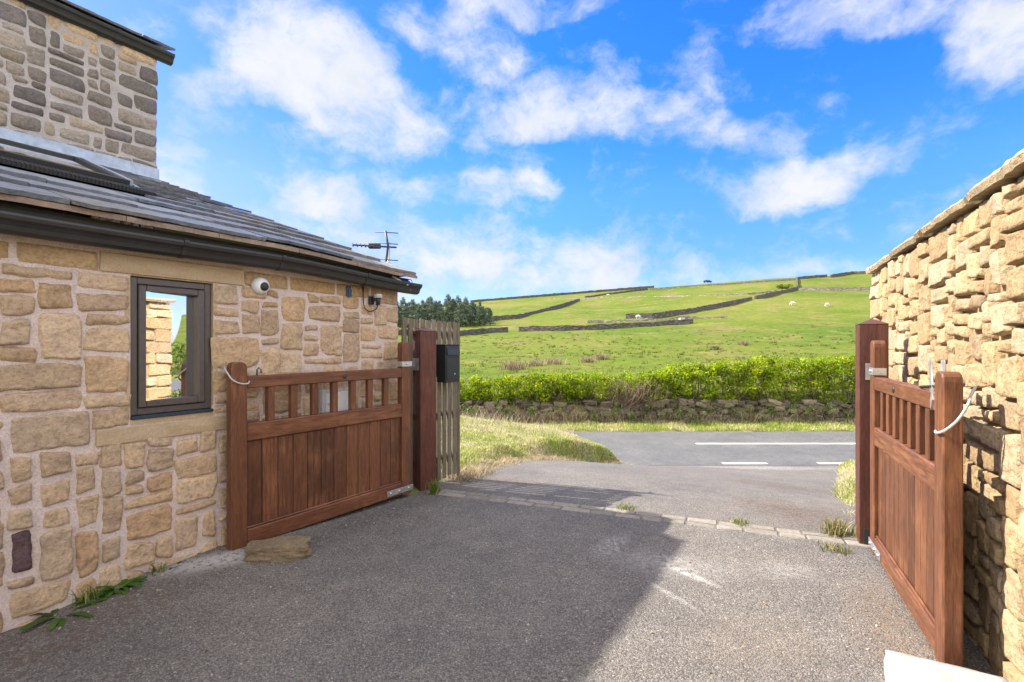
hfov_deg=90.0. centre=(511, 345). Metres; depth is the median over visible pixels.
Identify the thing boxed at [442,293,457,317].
pine tree
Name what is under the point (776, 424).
grass
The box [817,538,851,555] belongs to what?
grass tuft
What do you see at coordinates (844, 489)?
grass
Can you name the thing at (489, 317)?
pine tree
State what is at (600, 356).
rush clump
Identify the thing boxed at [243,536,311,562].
gate stone
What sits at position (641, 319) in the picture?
field wall
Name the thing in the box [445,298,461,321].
pine tree
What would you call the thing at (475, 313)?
pine tree
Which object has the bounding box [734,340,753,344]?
rush clump
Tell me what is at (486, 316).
pine tree
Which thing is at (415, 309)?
pine tree
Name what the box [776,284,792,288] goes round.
gorse bush
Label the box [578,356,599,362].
rush clump
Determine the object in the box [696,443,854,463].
road marking
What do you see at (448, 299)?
pine tree
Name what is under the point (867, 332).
gate post
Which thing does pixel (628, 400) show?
bramble bush
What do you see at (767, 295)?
field wall
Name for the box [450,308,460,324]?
pine tree
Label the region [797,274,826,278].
field wall
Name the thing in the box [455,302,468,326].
pine tree
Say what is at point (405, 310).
pine tree
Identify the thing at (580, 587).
driveway
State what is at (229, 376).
cord
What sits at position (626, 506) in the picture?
grass tuft
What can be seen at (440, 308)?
pine tree
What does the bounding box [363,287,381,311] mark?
wall sensor
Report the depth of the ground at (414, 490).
15.72 m
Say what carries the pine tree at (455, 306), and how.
on the field
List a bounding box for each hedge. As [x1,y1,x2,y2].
[446,368,645,403]
[633,354,854,404]
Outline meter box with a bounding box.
[319,387,347,412]
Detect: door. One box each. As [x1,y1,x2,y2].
[326,391,347,411]
[447,357,458,379]
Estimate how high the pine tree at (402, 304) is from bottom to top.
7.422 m
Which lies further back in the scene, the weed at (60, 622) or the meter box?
the meter box
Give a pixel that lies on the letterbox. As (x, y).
(447, 363)
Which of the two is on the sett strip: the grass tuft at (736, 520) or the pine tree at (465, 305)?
the grass tuft at (736, 520)
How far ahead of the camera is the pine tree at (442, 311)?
127.15 m
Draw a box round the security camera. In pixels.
[251,277,269,293]
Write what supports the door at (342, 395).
in the meter box
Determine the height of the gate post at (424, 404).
1.942 m
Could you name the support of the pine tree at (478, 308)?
on the field
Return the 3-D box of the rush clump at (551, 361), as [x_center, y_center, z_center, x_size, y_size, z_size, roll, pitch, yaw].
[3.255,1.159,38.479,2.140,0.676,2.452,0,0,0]
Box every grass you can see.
[441,442,633,481]
[446,394,854,424]
[446,408,586,459]
[446,414,622,475]
[498,418,854,431]
[829,459,854,533]
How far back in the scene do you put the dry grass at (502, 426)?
10.33 m
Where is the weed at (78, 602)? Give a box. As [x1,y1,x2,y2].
[69,591,108,605]
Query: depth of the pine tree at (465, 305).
128.79 m
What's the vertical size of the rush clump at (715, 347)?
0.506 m
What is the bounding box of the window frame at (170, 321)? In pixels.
[130,276,213,419]
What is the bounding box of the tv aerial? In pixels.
[351,231,397,262]
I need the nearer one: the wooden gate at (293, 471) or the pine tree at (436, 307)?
the wooden gate at (293, 471)
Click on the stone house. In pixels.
(136, 312)
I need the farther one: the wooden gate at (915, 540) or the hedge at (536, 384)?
the hedge at (536, 384)
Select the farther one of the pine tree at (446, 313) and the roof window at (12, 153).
the pine tree at (446, 313)
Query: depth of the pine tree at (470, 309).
130.43 m
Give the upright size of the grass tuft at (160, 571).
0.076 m
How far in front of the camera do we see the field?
87.53 m
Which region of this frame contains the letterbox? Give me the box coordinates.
[436,344,459,382]
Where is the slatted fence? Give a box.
[398,317,459,484]
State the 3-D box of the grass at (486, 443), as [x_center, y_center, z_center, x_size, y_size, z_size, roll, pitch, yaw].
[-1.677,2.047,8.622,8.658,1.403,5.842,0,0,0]
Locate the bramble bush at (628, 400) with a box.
[584,377,678,407]
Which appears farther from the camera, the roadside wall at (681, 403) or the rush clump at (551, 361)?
the rush clump at (551, 361)
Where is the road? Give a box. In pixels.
[565,432,854,464]
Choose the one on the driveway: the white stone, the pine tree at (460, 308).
the white stone
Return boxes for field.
[397,274,872,402]
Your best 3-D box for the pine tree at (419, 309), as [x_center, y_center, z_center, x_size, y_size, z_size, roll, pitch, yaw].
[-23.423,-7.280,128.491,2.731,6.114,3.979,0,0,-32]
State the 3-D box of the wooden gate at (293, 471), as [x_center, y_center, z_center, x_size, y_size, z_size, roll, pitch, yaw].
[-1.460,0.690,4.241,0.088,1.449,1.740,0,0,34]
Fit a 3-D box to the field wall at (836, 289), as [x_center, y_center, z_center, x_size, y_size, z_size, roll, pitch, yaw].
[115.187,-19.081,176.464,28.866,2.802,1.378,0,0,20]
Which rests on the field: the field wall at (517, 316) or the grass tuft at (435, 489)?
the field wall at (517, 316)
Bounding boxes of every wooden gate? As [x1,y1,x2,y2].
[226,342,412,550]
[868,340,962,666]
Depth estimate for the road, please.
13.28 m
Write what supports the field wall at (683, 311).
on the field
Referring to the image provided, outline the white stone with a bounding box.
[884,650,1008,681]
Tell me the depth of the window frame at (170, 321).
3.34 m
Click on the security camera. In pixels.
(260, 285)
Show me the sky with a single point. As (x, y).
(510, 148)
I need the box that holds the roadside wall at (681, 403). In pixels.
[446,398,854,423]
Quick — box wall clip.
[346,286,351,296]
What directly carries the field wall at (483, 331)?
on the field
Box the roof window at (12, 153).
[0,138,156,195]
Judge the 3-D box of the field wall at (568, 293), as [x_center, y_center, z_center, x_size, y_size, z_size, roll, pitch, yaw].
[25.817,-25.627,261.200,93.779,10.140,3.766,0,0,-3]
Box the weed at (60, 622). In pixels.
[19,599,106,630]
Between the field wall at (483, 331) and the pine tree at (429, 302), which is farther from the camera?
the pine tree at (429, 302)
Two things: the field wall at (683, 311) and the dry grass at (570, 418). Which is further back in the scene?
the field wall at (683, 311)
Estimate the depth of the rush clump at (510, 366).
34.18 m
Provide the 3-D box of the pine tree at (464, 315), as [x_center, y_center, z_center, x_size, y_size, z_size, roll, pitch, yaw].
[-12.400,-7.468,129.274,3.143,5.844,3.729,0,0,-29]
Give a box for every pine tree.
[398,300,405,325]
[400,302,412,321]
[409,300,418,319]
[415,304,423,318]
[421,303,430,322]
[424,297,437,320]
[428,300,443,325]
[434,303,445,321]
[440,309,447,324]
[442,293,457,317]
[443,308,451,321]
[444,296,453,323]
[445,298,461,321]
[446,301,461,321]
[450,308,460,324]
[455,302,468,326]
[458,305,468,325]
[461,300,471,325]
[466,302,475,325]
[468,306,477,323]
[472,301,486,325]
[476,308,483,324]
[478,308,487,325]
[484,308,494,324]
[485,308,495,323]
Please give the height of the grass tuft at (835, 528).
0.121 m
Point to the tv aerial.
(375, 245)
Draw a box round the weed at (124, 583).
[95,576,147,596]
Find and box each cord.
[224,366,249,384]
[934,386,976,433]
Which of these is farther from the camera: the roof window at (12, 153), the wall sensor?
the wall sensor
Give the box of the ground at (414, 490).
[399,399,854,504]
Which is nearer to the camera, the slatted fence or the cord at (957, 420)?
the cord at (957, 420)
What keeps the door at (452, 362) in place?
in the letterbox
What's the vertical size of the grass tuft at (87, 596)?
0.132 m
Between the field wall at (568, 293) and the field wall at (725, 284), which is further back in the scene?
the field wall at (568, 293)
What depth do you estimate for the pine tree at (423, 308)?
129.42 m
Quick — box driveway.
[0,460,996,681]
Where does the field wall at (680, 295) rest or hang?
on the field
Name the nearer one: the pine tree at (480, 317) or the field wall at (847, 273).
the pine tree at (480, 317)
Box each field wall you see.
[446,298,579,325]
[446,327,507,337]
[470,286,653,301]
[519,319,692,331]
[548,290,776,299]
[585,288,647,297]
[587,316,726,322]
[626,297,751,318]
[650,279,794,289]
[754,287,797,298]
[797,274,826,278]
[799,287,870,290]
[830,271,865,277]
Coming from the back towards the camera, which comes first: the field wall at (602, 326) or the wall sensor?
the field wall at (602, 326)
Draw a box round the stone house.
[0,0,421,633]
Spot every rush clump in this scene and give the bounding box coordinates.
[498,359,528,370]
[524,358,554,366]
[542,356,566,364]
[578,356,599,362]
[593,353,611,359]
[710,345,722,349]
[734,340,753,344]
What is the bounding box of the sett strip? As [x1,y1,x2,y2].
[426,489,869,546]
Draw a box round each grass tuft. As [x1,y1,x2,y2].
[64,581,108,605]
[141,561,172,575]
[425,478,441,494]
[614,501,635,509]
[731,517,748,526]
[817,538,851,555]
[819,516,856,537]
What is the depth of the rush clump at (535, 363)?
35.73 m
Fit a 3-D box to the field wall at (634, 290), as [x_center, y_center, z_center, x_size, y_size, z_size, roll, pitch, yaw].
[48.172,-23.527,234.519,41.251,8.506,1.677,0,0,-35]
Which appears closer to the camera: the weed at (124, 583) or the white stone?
the white stone
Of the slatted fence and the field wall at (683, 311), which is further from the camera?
the field wall at (683, 311)
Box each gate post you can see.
[413,327,435,490]
[855,318,888,544]
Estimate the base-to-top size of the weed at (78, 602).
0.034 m
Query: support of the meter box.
attached to the stone house
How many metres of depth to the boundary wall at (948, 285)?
2.39 m
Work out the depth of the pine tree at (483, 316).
128.38 m
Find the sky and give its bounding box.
[68,0,1023,308]
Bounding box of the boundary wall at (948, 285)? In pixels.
[865,149,1023,681]
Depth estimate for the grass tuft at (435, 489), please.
5.00 m
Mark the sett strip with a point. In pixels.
(768, 530)
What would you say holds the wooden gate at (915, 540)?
attached to the gate post at (867, 332)
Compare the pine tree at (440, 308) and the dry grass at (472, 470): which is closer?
the dry grass at (472, 470)
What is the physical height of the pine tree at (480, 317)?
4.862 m

